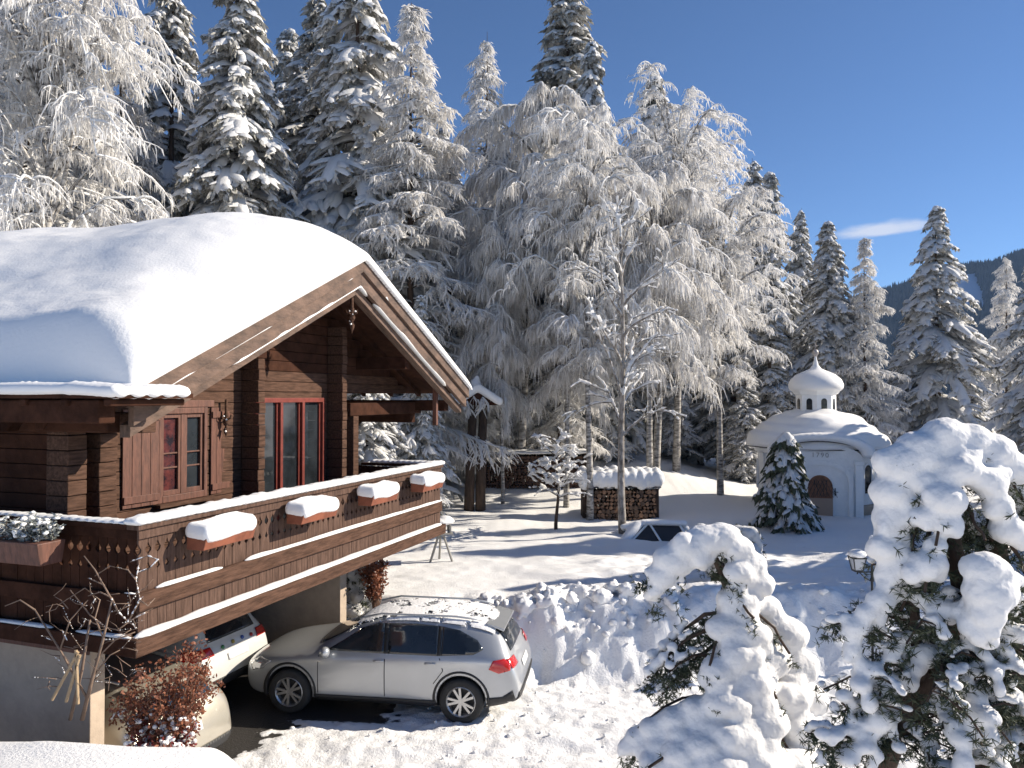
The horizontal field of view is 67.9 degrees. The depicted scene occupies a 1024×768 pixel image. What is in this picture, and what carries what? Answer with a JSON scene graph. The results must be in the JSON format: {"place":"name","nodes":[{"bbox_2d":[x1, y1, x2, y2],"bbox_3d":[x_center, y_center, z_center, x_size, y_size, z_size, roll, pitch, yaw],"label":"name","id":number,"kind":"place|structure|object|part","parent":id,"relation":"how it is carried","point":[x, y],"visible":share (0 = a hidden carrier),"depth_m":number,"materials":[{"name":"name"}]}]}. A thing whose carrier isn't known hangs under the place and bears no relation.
{"place":"outdoors","nodes":[
{"label":"outdoors","id":0,"kind":"place"},
{"bbox_2d":[0,401,1023,767],"bbox_3d":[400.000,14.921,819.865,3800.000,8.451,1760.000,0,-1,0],"label":"ground","id":1,"kind":"structure","parent":0,"point":[516,543],"depth_m":13.61,"materials":[{"name":"white snow"}]},
{"bbox_2d":[0,64,55,230],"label":"spruce","id":2,"kind":"object","parent":1,"relation":"on","point":[17,152],"depth_m":32.15,"materials":[{"name":"white"}]},
{"bbox_2d":[16,71,91,226],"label":"spruce","id":3,"kind":"object","parent":1,"relation":"on","point":[68,212],"depth_m":32.63,"materials":[{"name":"white"}]},
{"bbox_2d":[50,650,81,704],"bbox_3d":[-4.518,2.969,7.701,0.308,0.545,0.030,0,-1,0],"label":"tree stake","id":4,"kind":"object","parent":1,"relation":"on","point":[76,660],"visible":1,"depth_m":7.69,"materials":[{"name":"beige wood"}]},
{"bbox_2d":[0,0,159,229],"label":"larch","id":5,"kind":"object","parent":1,"relation":"on","point":[78,208],"visible":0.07,"depth_m":23.09,"materials":[{"name":"white plant"}]},
{"bbox_2d":[5,555,158,720],"bbox_3d":[-4.454,2.614,7.839,1.567,1.672,0.442,0,-1,-10],"label":"bare shrub","id":6,"kind":"object","parent":1,"relation":"on","point":[87,695],"visible":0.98,"depth_m":7.82,"materials":[{"name":"brown plant"}]},
{"bbox_2d":[0,0,202,231],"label":"birch","id":7,"kind":"object","parent":1,"relation":"on","point":[51,73],"visible":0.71,"depth_m":20.58,"materials":[{"name":"white plant"}]},
{"bbox_2d":[68,38,172,226],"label":"larch","id":8,"kind":"object","parent":1,"relation":"on","point":[146,167],"visible":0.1,"depth_m":27.10,"materials":[{"name":"white plant"}]},
{"bbox_2d":[106,630,225,746],"bbox_3d":[-3.696,3.449,8.070,1.196,1.489,0.946,0,-1,0],"label":"red leaved bush","id":9,"kind":"object","parent":1,"relation":"on","point":[181,714],"visible":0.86,"depth_m":7.98,"materials":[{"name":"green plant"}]},
{"bbox_2d":[123,717,209,746],"bbox_3d":[-3.617,3.916,7.935,0.976,0.852,0.803,0,-1,0],"label":"snow-covered shrub","id":10,"kind":"object","parent":1,"relation":"on","point":[181,741],"visible":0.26,"depth_m":7.90,"materials":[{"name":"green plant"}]},
{"bbox_2d":[104,649,231,748],"bbox_3d":[-6.178,4.421,10.417,4.552,1.516,2.096,0,-1,21],"label":"parked car","id":11,"kind":"object","parent":1,"relation":"on","point":[215,727],"visible":0.25,"depth_m":9.93,"materials":[{"name":"beige paint"}]},
{"bbox_3d":[-4.370,3.963,9.725,0.328,0.304,1.122,0,-1,21],"label":"rear window","id":12,"kind":"part","parent":11,"relation":"part of","materials":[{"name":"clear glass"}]},
{"bbox_2d":[125,0,213,216],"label":"spruce","id":13,"kind":"object","parent":1,"relation":"on","point":[173,19],"visible":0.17,"depth_m":30.00,"materials":[{"name":"white plant"}]},
{"bbox_2d":[132,613,267,686],"bbox_3d":[-6.618,4.400,13.288,4.552,1.596,2.096,0,-1,19],"label":"parked car","id":14,"kind":"object","parent":1,"relation":"on","point":[233,647],"visible":0.17,"depth_m":12.40,"materials":[{"name":"white paint"}]},
{"bbox_3d":[-4.736,3.984,12.631,0.216,0.301,1.122,0,-1,19],"label":"rear window","id":15,"kind":"part","parent":14,"relation":"part of","materials":[{"name":"black glass"}]},
{"bbox_2d":[0,212,472,743],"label":"timber chalet","id":16,"kind":"object","parent":1,"relation":"on","point":[134,356],"visible":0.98,"depth_m":10.61,"materials":[{"name":"brown wood"}]},
{"bbox_2d":[0,536,64,566],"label":"planter box","id":17,"kind":"object","parent":16,"relation":"attached to","point":[44,552],"visible":1,"depth_m":8.06,"materials":[{"name":"brown ceramic"}]},
{"bbox_2d":[0,511,65,541],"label":"evergreen plant","id":18,"kind":"object","parent":17,"relation":"on","point":[15,529],"visible":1,"depth_m":8.15,"materials":[{"name":"white plant"}]},
{"bbox_2d":[159,407,207,503],"bbox_3d":[-4.961,1.045,11.414,0.105,1.380,0.980,0,-1,19],"label":"window","id":19,"kind":"structure","parent":16,"relation":"in","point":[183,432],"depth_m":11.41,"materials":[{"name":"red wood"}]},
{"bbox_2d":[185,511,256,550],"bbox_3d":[-3.455,1.730,9.035,0.392,0.329,0.900,0,-1,19],"label":"planter box","id":20,"kind":"object","parent":16,"relation":"attached to","point":[220,530],"visible":1,"depth_m":8.83,"materials":[{"name":"white"}]},
{"bbox_2d":[221,399,231,436],"bbox_3d":[-4.580,0.558,12.178,0.155,0.632,0.155,0,-1,-26],"label":"hanging ornament","id":21,"kind":"object","parent":16,"relation":"hanging from","point":[226,422],"visible":1,"depth_m":12.16,"materials":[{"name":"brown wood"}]},
{"bbox_2d":[250,398,324,536],"bbox_3d":[-4.076,1.596,13.931,0.132,2.685,2.095,0,-1,19],"label":"balcony door","id":22,"kind":"structure","parent":16,"relation":"in","point":[294,447],"depth_m":14.08,"materials":[{"name":"red glass"}]},
{"bbox_2d":[285,495,338,524],"bbox_3d":[-2.835,1.760,10.788,0.392,0.329,0.900,0,-1,19],"label":"planter box","id":23,"kind":"object","parent":16,"relation":"attached to","point":[304,510],"visible":1,"depth_m":10.53,"materials":[{"name":"white"}]},
{"bbox_2d":[346,296,357,331],"bbox_3d":[-2.857,-1.250,13.574,0.177,0.725,0.177,0,-1,-26],"label":"hanging ornament","id":24,"kind":"object","parent":16,"relation":"hanging from","point":[351,313],"visible":0.99,"depth_m":13.55,"materials":[{"name":"brown wood"}]},
{"bbox_2d":[356,480,399,505],"bbox_3d":[-2.213,1.791,12.552,0.392,0.329,0.900,0,-1,19],"label":"planter box","id":25,"kind":"object","parent":16,"relation":"attached to","point":[380,492],"visible":1,"depth_m":12.25,"materials":[{"name":"white"}]},
{"bbox_2d":[409,471,444,491],"bbox_3d":[-1.597,1.821,14.296,0.392,0.328,0.900,0,-1,19],"label":"planter box","id":26,"kind":"object","parent":16,"relation":"attached to","point":[425,481],"visible":1,"depth_m":13.96,"materials":[{"name":"white"}]},
{"bbox_2d":[166,0,309,221],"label":"spruce","id":27,"kind":"object","parent":1,"relation":"on","point":[239,166],"visible":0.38,"depth_m":25.85,"materials":[{"name":"white plant"}]},
{"bbox_2d":[267,28,309,190],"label":"spruce","id":28,"kind":"object","parent":1,"relation":"on","point":[286,45],"visible":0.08,"depth_m":37.90,"materials":[{"name":"white plant"}]},
{"bbox_2d":[270,0,341,209],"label":"spruce","id":29,"kind":"object","parent":1,"relation":"on","point":[292,133],"visible":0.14,"depth_m":32.50,"materials":[{"name":"white"}]},
{"bbox_2d":[346,566,370,620],"bbox_3d":[-3.047,4.317,14.830,0.984,1.727,1.003,0,-1,0],"label":"snowy creeper","id":30,"kind":"object","parent":1,"relation":"on","point":[356,600],"visible":0.41,"depth_m":14.63,"materials":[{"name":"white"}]},
{"bbox_2d":[355,559,390,608],"bbox_3d":[-2.650,3.656,14.557,0.579,1.294,0.733,0,-1,23],"label":"russet bush","id":31,"kind":"object","parent":1,"relation":"on","point":[373,573],"visible":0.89,"depth_m":14.41,"materials":[{"name":"red plant"}]},
{"bbox_2d":[344,394,413,466],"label":"spruce","id":32,"kind":"object","parent":1,"relation":"on","point":[373,437],"visible":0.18,"depth_m":20.59,"materials":[{"name":"white"}]},
{"bbox_2d":[283,0,492,501],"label":"spruce","id":33,"kind":"object","parent":1,"relation":"on","point":[352,76],"visible":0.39,"depth_m":28.91,"materials":[{"name":"white plant"}]},
{"bbox_2d":[248,595,531,722],"bbox_3d":[-2.001,4.441,12.684,4.552,1.552,2.096,0,-1,8],"label":"parked car","id":34,"kind":"object","parent":1,"relation":"on","point":[461,661],"visible":1,"depth_m":11.89,"materials":[{"name":"silver metal"}]},
{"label":"side window","id":35,"kind":"part","parent":34,"relation":"part of","materials":[{"name":"black glass"}]},
{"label":"side window","id":36,"kind":"part","parent":34,"relation":"part of","materials":[{"name":"black glass"}]},
{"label":"quarter window","id":37,"kind":"part","parent":34,"relation":"part of","materials":[{"name":"black glass"}]},
{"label":"rear window","id":38,"kind":"part","parent":34,"relation":"part of","materials":[{"name":"black glass"}]},
{"bbox_2d":[393,295,460,515],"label":"spruce","id":39,"kind":"object","parent":1,"relation":"on","point":[423,438],"visible":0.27,"depth_m":23.13,"materials":[{"name":"white"}]},
{"bbox_2d":[336,3,522,476],"bbox_3d":[-3.567,-4.560,27.731,8.406,18.679,8.814,1,-1,-40],"label":"larch","id":40,"kind":"object","parent":1,"relation":"on","point":[379,225],"visible":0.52,"depth_m":26.92,"materials":[{"name":"white"}]},
{"bbox_2d":[418,128,462,283],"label":"spruce","id":41,"kind":"object","parent":1,"relation":"on","point":[441,132],"visible":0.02,"depth_m":43.94,"materials":[{"name":"white"}]},
{"bbox_2d":[429,515,454,561],"bbox_3d":[-1.699,3.804,18.141,0.643,1.328,0.598,1,-1,-43],"label":"bird table","id":42,"kind":"object","parent":1,"relation":"on","point":[447,520],"visible":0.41,"depth_m":18.12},
{"bbox_2d":[406,153,538,470],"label":"larch","id":43,"kind":"object","parent":1,"relation":"on","point":[453,178],"visible":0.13,"depth_m":30.77,"materials":[{"name":"white"}]},
{"bbox_2d":[445,312,508,464],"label":"spruce","id":44,"kind":"object","parent":1,"relation":"on","point":[505,444],"visible":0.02,"depth_m":33.73,"materials":[{"name":"white"}]},
{"bbox_2d":[454,376,502,510],"bbox_3d":[-1.200,2.205,26.468,1.672,5.000,1.373,0,-1,-6],"label":"shelter","id":45,"kind":"object","parent":1,"relation":"on","point":[479,391],"visible":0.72,"depth_m":26.30,"materials":[{"name":"brown wood"}]},
{"bbox_2d":[431,40,529,433],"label":"larch","id":46,"kind":"object","parent":1,"relation":"on","point":[483,80],"visible":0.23,"depth_m":35.99,"materials":[{"name":"white"}]},
{"bbox_2d":[453,221,541,504],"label":"birch","id":47,"kind":"object","parent":1,"relation":"on","point":[489,255],"visible":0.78,"depth_m":26.97,"materials":[{"name":"white plant"}]},
{"bbox_2d":[463,150,538,448],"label":"spruce","id":48,"kind":"object","parent":1,"relation":"on","point":[496,157],"visible":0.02,"depth_m":39.62,"materials":[{"name":"white"}]},
{"bbox_2d":[416,81,627,486],"bbox_3d":[0.606,-3.626,30.185,8.354,16.221,8.484,0,-1,25],"label":"birch","id":49,"kind":"object","parent":1,"relation":"on","point":[508,190],"visible":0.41,"depth_m":29.45,"materials":[{"name":"white plant"}]},
{"bbox_2d":[506,303,556,448],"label":"spruce","id":50,"kind":"object","parent":1,"relation":"on","point":[542,421],"visible":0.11,"depth_m":34.32,"materials":[{"name":"white"}]},
{"bbox_2d":[485,448,585,488],"bbox_3d":[0.789,3.363,29.947,4.509,1.618,1.621,0,-1,0],"label":"woodpile","id":51,"kind":"object","parent":1,"relation":"on","point":[510,476],"visible":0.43,"depth_m":29.36,"materials":[{"name":"brown wood"}]},
{"bbox_2d":[527,426,592,529],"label":"tree","id":52,"kind":"object","parent":1,"relation":"on","point":[558,452],"visible":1,"depth_m":22.11,"materials":[{"name":"white plant"}]},
{"bbox_2d":[513,282,615,460],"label":"larch","id":53,"kind":"object","parent":1,"relation":"on","point":[575,428],"visible":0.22,"depth_m":31.14,"materials":[{"name":"white"}]},
{"bbox_2d":[500,184,631,507],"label":"birch","id":54,"kind":"object","parent":1,"relation":"on","point":[550,386],"visible":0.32,"depth_m":26.53,"materials":[{"name":"white"}]},
{"bbox_2d":[487,103,662,520],"bbox_3d":[2.329,-2.257,24.839,5.258,14.092,5.607,0,-1,23],"label":"birch","id":55,"kind":"object","parent":1,"relation":"on","point":[587,139],"visible":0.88,"depth_m":24.23,"materials":[{"name":"white"}]},
{"bbox_2d":[542,37,645,455],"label":"spruce","id":56,"kind":"object","parent":1,"relation":"on","point":[589,90],"visible":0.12,"depth_m":36.78,"materials":[{"name":"white"}]},
{"bbox_2d":[494,0,697,440],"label":"spruce","id":57,"kind":"object","parent":1,"relation":"on","point":[564,41],"visible":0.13,"depth_m":39.52,"materials":[{"name":"white"}]},
{"bbox_2d":[257,689,946,766],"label":"snow crumbs","id":58,"kind":"object","parent":1,"relation":"on","point":[459,728],"visible":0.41,"depth_m":11.21,"materials":[{"name":"white snow"}]},
{"bbox_2d":[574,320,645,464],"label":"spruce","id":59,"kind":"object","parent":1,"relation":"on","point":[611,435],"visible":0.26,"depth_m":33.81,"materials":[{"name":"white"}]},
{"bbox_2d":[575,465,663,520],"bbox_3d":[3.545,3.654,25.145,2.831,1.877,1.326,0,-1,0],"label":"woodpile","id":60,"kind":"object","parent":1,"relation":"on","point":[643,484],"visible":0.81,"depth_m":24.68,"materials":[{"name":"brown wood"}]},
{"bbox_2d":[561,185,686,533],"bbox_3d":[3.154,-0.621,21.576,3.498,10.070,3.152,0,-1,0],"label":"bare tree","id":61,"kind":"object","parent":1,"relation":"on","point":[601,330],"visible":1,"depth_m":21.32,"materials":[{"name":"grey plant"}]},
{"bbox_2d":[631,345,667,430],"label":"spruce","id":62,"kind":"object","parent":1,"relation":"on","point":[639,401],"visible":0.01,"depth_m":36.79,"materials":[{"name":"white"}]},
{"bbox_2d":[615,519,688,540],"bbox_3d":[3.916,4.152,21.185,2.074,0.781,1.303,0,-1,7],"label":"car","id":63,"kind":"object","parent":1,"relation":"on","point":[655,530],"visible":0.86,"depth_m":20.91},
{"bbox_2d":[454,579,866,665],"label":"snow chunks","id":64,"kind":"object","parent":1,"relation":"on","point":[522,604],"visible":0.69,"depth_m":13.96,"materials":[{"name":"white snow"}]},
{"bbox_2d":[557,160,768,467],"bbox_3d":[4.741,-1.506,26.274,6.520,12.661,6.622,1,-1,-38],"label":"birch","id":65,"kind":"object","parent":1,"relation":"on","point":[677,281],"visible":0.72,"depth_m":25.56,"materials":[{"name":"white"}]},
{"bbox_2d":[631,73,714,465],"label":"spruce","id":66,"kind":"object","parent":1,"relation":"on","point":[644,117],"visible":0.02,"depth_m":41.68,"materials":[{"name":"white"}]},
{"bbox_2d":[645,353,706,458],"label":"spruce","id":67,"kind":"object","parent":1,"relation":"on","point":[687,435],"visible":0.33,"depth_m":36.38,"materials":[{"name":"white"}]},
{"bbox_2d":[600,61,755,468],"bbox_3d":[6.211,-3.906,30.447,7.219,16.746,7.141,-1,-1,27],"label":"birch","id":68,"kind":"object","parent":1,"relation":"on","point":[689,148],"visible":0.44,"depth_m":29.54,"materials":[{"name":"white plant"}]},
{"bbox_2d":[603,86,778,471],"bbox_3d":[7.324,-4.113,33.770,7.694,16.658,7.611,0,-1,-13],"label":"birch","id":69,"kind":"object","parent":1,"relation":"on","point":[676,464],"visible":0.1,"depth_m":32.83,"materials":[{"name":"white"}]},
{"bbox_2d":[662,293,747,465],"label":"spruce","id":70,"kind":"object","parent":1,"relation":"on","point":[694,459],"visible":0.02,"depth_m":39.19,"materials":[{"name":"white"}]},
{"bbox_2d":[695,523,741,580],"bbox_3d":[4.234,3.512,15.562,1.505,1.329,1.299,0,-1,0],"label":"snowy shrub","id":71,"kind":"object","parent":1,"relation":"on","point":[708,570],"visible":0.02,"depth_m":15.22,"materials":[{"name":"white snow"}]},
{"bbox_2d":[617,522,829,767],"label":"young conifer","id":72,"kind":"object","parent":1,"relation":"on","point":[755,704],"visible":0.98,"depth_m":7.38,"materials":[{"name":"white plant"}]},
{"bbox_2d":[641,185,808,494],"bbox_3d":[7.772,-1.561,28.767,6.290,12.217,5.899,0,-1,10],"label":"birch","id":73,"kind":"object","parent":1,"relation":"on","point":[735,254],"visible":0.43,"depth_m":28.35,"materials":[{"name":"white"}]},
{"bbox_2d":[689,240,786,466],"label":"spruce","id":74,"kind":"object","parent":1,"relation":"on","point":[707,419],"visible":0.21,"depth_m":37.34,"materials":[{"name":"white"}]},
{"bbox_2d":[713,357,766,483],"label":"spruce","id":75,"kind":"object","parent":1,"relation":"on","point":[740,465],"visible":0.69,"depth_m":33.61,"materials":[{"name":"white"}]},
{"bbox_2d":[734,523,766,558],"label":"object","id":76,"kind":"object","parent":1,"relation":"on","point":[752,534],"visible":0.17,"depth_m":17.32,"materials":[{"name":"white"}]},
{"bbox_2d":[725,296,795,475],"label":"spruce","id":77,"kind":"object","parent":1,"relation":"on","point":[773,388],"visible":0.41,"depth_m":35.50,"materials":[{"name":"white"}]},
{"bbox_2d":[736,161,795,400],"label":"spruce","id":78,"kind":"object","parent":1,"relation":"on","point":[756,179],"visible":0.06,"depth_m":45.90,"materials":[{"name":"white"}]},
{"bbox_2d":[738,172,808,409],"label":"spruce","id":79,"kind":"object","parent":1,"relation":"on","point":[770,180],"visible":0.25,"depth_m":44.51,"materials":[{"name":"white"}]},
{"bbox_2d":[749,431,824,534],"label":"spruce","id":80,"kind":"object","parent":1,"relation":"on","point":[781,494],"visible":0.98,"depth_m":22.15,"materials":[{"name":"green plant"}]},
{"bbox_2d":[783,327,807,409],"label":"spruce","id":81,"kind":"object","parent":1,"relation":"on","point":[797,352],"visible":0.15,"depth_m":38.40,"materials":[{"name":"white"}]},
{"bbox_2d":[783,208,816,358],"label":"spruce","id":82,"kind":"object","parent":1,"relation":"on","point":[801,266],"visible":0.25,"depth_m":45.87,"materials":[{"name":"white"}]},
{"bbox_2d":[746,343,890,517],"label":"chapel","id":83,"kind":"structure","parent":1,"relation":"on","point":[838,449],"depth_m":25.45,"materials":[{"name":"white plaster"},{"name":"snow"},{"name":"brown wood"}]},
{"bbox_2d":[756,458,758,487],"bbox_3d":[8.996,3.240,27.862,0.060,1.056,0.512,0,-1,15],"label":"window","id":84,"kind":"structure","parent":83,"relation":"in","point":[757,462],"depth_m":27.62,"materials":[{"name":"grey glass"}]},
{"bbox_2d":[797,398,799,408],"bbox_3d":[10.329,0.716,27.351,0.045,0.400,0.200,0,-1,-4],"label":"lantern window","id":85,"kind":"structure","parent":83,"relation":"in","point":[798,400],"depth_m":27.34,"materials":[{"name":"black glass"}]},
{"bbox_2d":[806,398,811,409],"bbox_3d":[10.539,0.709,26.924,0.200,0.400,0.045,-1,-1,41],"label":"lantern window","id":86,"kind":"structure","parent":83,"relation":"in","point":[809,401],"depth_m":26.90,"materials":[{"name":"black glass"}]},
{"bbox_2d":[807,475,837,515],"bbox_3d":[10.211,3.809,25.155,1.053,1.580,0.050,0,-1,19],"label":"door","id":87,"kind":"structure","parent":83,"relation":"in","point":[820,488],"depth_m":25.13,"materials":[{"name":"brown wood"}]},
{"bbox_2d":[821,398,826,408],"bbox_3d":[10.990,0.706,26.771,0.200,0.400,0.045,0,-1,-4],"label":"lantern window","id":88,"kind":"structure","parent":83,"relation":"in","point":[823,402],"depth_m":26.75,"materials":[{"name":"black glass"}]},
{"bbox_2d":[863,463,872,494],"bbox_3d":[11.990,3.202,25.627,0.512,1.056,0.070,1,-1,-31],"label":"window","id":89,"kind":"structure","parent":83,"relation":"in","point":[867,468],"depth_m":25.61,"materials":[{"name":"black glass"}]},
{"bbox_2d":[784,221,882,426],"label":"spruce","id":90,"kind":"object","parent":1,"relation":"on","point":[831,306],"visible":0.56,"depth_m":36.45,"materials":[{"name":"white"}]},
{"bbox_2d":[847,535,873,660],"bbox_3d":[6.233,3.941,13.535,0.456,2.489,0.312,0,-1,0],"label":"garden lamp","id":91,"kind":"object","parent":1,"relation":"on","point":[857,557],"visible":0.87,"depth_m":13.48,"materials":[{"name":"black metal"}]},
{"bbox_2d":[856,360,886,435],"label":"spruce","id":92,"kind":"object","parent":1,"relation":"on","point":[873,393],"visible":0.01,"depth_m":39.62,"materials":[{"name":"white"}]},
{"bbox_2d":[834,238,911,444],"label":"larch","id":93,"kind":"object","parent":1,"relation":"on","point":[868,339],"visible":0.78,"depth_m":35.61,"materials":[{"name":"white"}]},
{"bbox_2d":[886,329,914,442],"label":"spruce","id":94,"kind":"object","parent":1,"relation":"on","point":[902,363],"visible":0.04,"depth_m":41.75,"materials":[{"name":"white"}]},
{"bbox_2d":[795,417,1023,767],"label":"old pine","id":95,"kind":"object","parent":1,"relation":"on","point":[972,619],"visible":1,"depth_m":6.01,"materials":[{"name":"white plant"}]},
{"bbox_2d":[877,206,1005,443],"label":"spruce","id":96,"kind":"object","parent":1,"relation":"on","point":[953,354],"visible":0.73,"depth_m":37.26,"materials":[{"name":"white"}]},
{"bbox_2d":[956,367,997,432],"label":"spruce","id":97,"kind":"object","parent":1,"relation":"on","point":[979,401],"visible":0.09,"depth_m":39.56,"materials":[{"name":"white"}]},
{"bbox_2d":[973,267,1023,496],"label":"spruce","id":98,"kind":"object","parent":1,"relation":"on","point":[1014,429],"visible":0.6,"depth_m":25.62,"materials":[{"name":"white"}]},
{"bbox_2d":[978,257,1023,431],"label":"larch","id":99,"kind":"object","parent":1,"relation":"on","point":[1005,298],"visible":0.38,"depth_m":40.96,"materials":[{"name":"white"}]},
{"bbox_2d":[999,339,1023,451],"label":"spruce","id":100,"kind":"object","parent":1,"relation":"on","point":[1007,401],"visible":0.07,"depth_m":36.28,"materials":[{"name":"white"}]},
{"bbox_2d":[16,0,1023,298],"label":"sky","id":101,"kind":"structure","parent":0,"point":[868,117],"materials":[{"name":"blue"}]},
{"bbox_2d":[562,408,597,457],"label":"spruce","id":102,"kind":"object","parent":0,"point":[584,416],"depth_m":35.38,"materials":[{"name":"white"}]},
{"bbox_2d":[880,273,1003,400],"bbox_3d":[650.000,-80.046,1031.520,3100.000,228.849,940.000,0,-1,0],"label":"hill","id":103,"kind":"structure","parent":0,"point":[971,287],"depth_m":945.60,"materials":[{"name":"green plant"}]},
{"bbox_2d":[845,248,1023,395],"bbox_3d":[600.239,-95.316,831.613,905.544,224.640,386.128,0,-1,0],"label":"hillside forest","id":104,"kind":"object","parent":103,"relation":"on","point":[896,295],"visible":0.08,"depth_m":914.76,"materials":[{"name":"green plant"}]}
]}

